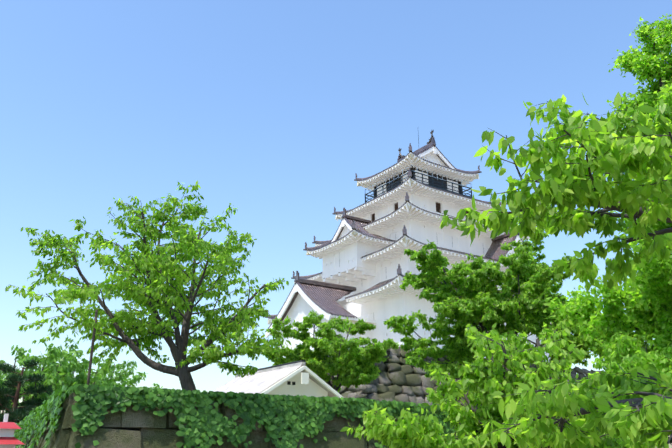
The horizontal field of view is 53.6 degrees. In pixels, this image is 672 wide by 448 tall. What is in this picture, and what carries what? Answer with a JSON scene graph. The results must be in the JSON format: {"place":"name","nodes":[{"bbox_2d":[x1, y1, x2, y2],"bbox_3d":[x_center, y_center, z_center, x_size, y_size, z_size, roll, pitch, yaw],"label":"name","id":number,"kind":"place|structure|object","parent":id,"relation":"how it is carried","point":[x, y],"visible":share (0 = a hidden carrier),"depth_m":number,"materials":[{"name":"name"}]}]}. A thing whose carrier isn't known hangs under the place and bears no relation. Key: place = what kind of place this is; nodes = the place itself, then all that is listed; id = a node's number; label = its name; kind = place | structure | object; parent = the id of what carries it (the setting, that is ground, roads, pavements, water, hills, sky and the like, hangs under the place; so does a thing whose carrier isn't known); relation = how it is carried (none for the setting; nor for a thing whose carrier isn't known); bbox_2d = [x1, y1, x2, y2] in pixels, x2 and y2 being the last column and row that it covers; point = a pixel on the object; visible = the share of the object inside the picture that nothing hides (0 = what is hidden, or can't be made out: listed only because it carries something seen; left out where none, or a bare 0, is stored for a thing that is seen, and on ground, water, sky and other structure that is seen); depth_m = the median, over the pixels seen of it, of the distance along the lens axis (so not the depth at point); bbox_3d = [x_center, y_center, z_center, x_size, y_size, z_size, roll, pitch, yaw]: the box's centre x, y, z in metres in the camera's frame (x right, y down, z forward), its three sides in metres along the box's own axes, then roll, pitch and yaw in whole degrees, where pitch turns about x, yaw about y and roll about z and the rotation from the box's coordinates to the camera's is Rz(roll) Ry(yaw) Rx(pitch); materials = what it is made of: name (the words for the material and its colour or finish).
{"place":"outdoors","nodes":[
{"label":"outdoors","id":0,"kind":"place"},
{"bbox_2d":[0,343,84,420],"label":"tree leaves","id":1,"kind":"object","parent":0,"point":[55,376],"depth_m":46.33,"materials":[{"name":"green plant"}]},
{"bbox_2d":[1,335,116,414],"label":"tree leaves","id":2,"kind":"object","parent":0,"point":[82,376],"depth_m":54.07,"materials":[{"name":"green plant"}]},
{"bbox_2d":[75,359,147,387],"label":"tree leaves","id":3,"kind":"object","parent":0,"point":[130,382],"depth_m":65.78,"materials":[{"name":"green plant"}]},
{"bbox_2d":[112,364,162,388],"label":"tree leaves","id":4,"kind":"object","parent":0,"point":[117,373],"depth_m":74.27,"materials":[{"name":"green plant"}]},
{"bbox_2d":[5,180,290,390],"bbox_3d":[-5.376,1.990,18.818,7.516,6.576,7.011,12,-23,-32],"label":"cherry tree","id":5,"kind":"object","parent":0,"point":[162,257],"depth_m":17.85,"materials":[{"name":"green plant"}]},
{"bbox_2d":[260,369,327,396],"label":"service building","id":6,"kind":"structure","parent":0,"point":[293,386],"depth_m":36.63,"materials":[{"name":"beige paint"}]},
{"bbox_2d":[213,360,342,397],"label":"roof","id":7,"kind":"structure","parent":6,"relation":"on","point":[260,380],"depth_m":36.95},
{"bbox_2d":[260,310,399,394],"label":"cherry tree","id":8,"kind":"object","parent":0,"point":[356,361],"depth_m":41.99,"materials":[{"name":"green plant"}]},
{"bbox_2d":[0,0,671,447],"label":"sky","id":9,"kind":"structure","parent":0,"point":[274,108],"materials":[{"name":"blue"}]},
{"bbox_2d":[279,166,551,360],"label":"castle walls","id":10,"kind":"structure","parent":0,"point":[346,265],"depth_m":69.04,"materials":[{"name":"white paint"}]},
{"bbox_2d":[265,137,566,337],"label":"castle roofs","id":11,"kind":"structure","parent":10,"relation":"on","point":[309,293],"depth_m":69.64,"materials":[{"name":"grey tile"}]},
{"bbox_2d":[398,130,433,157],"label":"roof ornaments","id":12,"kind":"object","parent":11,"relation":"on","point":[399,149],"visible":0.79,"depth_m":81.80},
{"bbox_2d":[365,165,471,202],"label":"balcony railing","id":13,"kind":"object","parent":10,"relation":"attached to","point":[432,185],"depth_m":76.77,"materials":[{"name":"black wood"}]},
{"bbox_2d":[317,344,604,404],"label":"stone wall","id":14,"kind":"structure","parent":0,"point":[398,368],"depth_m":56.08,"materials":[{"name":"grey stone"}]},
{"bbox_2d":[340,318,667,447],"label":"cherry","id":15,"kind":"object","parent":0,"point":[382,431],"depth_m":11.05,"materials":[{"name":"green plant"}]},
{"bbox_2d":[383,230,631,394],"bbox_3d":[8.126,5.166,33.835,11.790,10.267,8.918,1,-19,-4],"label":"cherry tree","id":16,"kind":"object","parent":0,"point":[540,286],"depth_m":32.18,"materials":[{"name":"green plant"}]},
{"bbox_2d":[438,91,671,447],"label":"cherry","id":17,"kind":"object","parent":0,"point":[640,160],"depth_m":5.58,"materials":[{"name":"green plant"}]},
{"bbox_2d":[541,13,671,383],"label":"tree","id":18,"kind":"object","parent":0,"point":[654,287],"depth_m":25.52,"materials":[{"name":"green plant"}]},
{"bbox_2d":[588,331,671,447],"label":"young tree","id":19,"kind":"object","parent":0,"point":[622,355],"depth_m":21.80,"materials":[{"name":"green plant"}]},
{"label":"ground","id":20,"kind":"structure","parent":0,"visible":0},
{"bbox_2d":[0,414,24,447],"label":"red-roofed structure","id":21,"kind":"object","parent":20,"relation":"on","point":[8,439],"visible":1,"depth_m":18.76,"materials":[{"name":"red"}]},
{"bbox_2d":[0,358,53,423],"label":"pine","id":22,"kind":"object","parent":20,"relation":"on","point":[10,382],"depth_m":39.96,"materials":[{"name":"green plant"}]},
{"bbox_2d":[17,393,458,447],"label":"stone wall","id":23,"kind":"structure","parent":20,"relation":"on","point":[129,427],"depth_m":15.87,"materials":[{"name":"grey"}]},
{"bbox_2d":[14,384,555,447],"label":"ivy on wall","id":24,"kind":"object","parent":23,"relation":"attached to","point":[101,400],"visible":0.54,"depth_m":16.88,"materials":[{"name":"green plant"}]},
{"label":"terrace top","id":25,"kind":"object","parent":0,"visible":0},
{"bbox_2d":[87,310,97,385],"bbox_3d":[-6.140,3.222,16.724,0.180,2.150,0.180,12,-23,-32],"label":"lamp pole","id":26,"kind":"object","parent":25,"relation":"on","point":[91,351],"visible":0.62,"depth_m":16.71,"materials":[{"name":"grey metal"}]}
]}

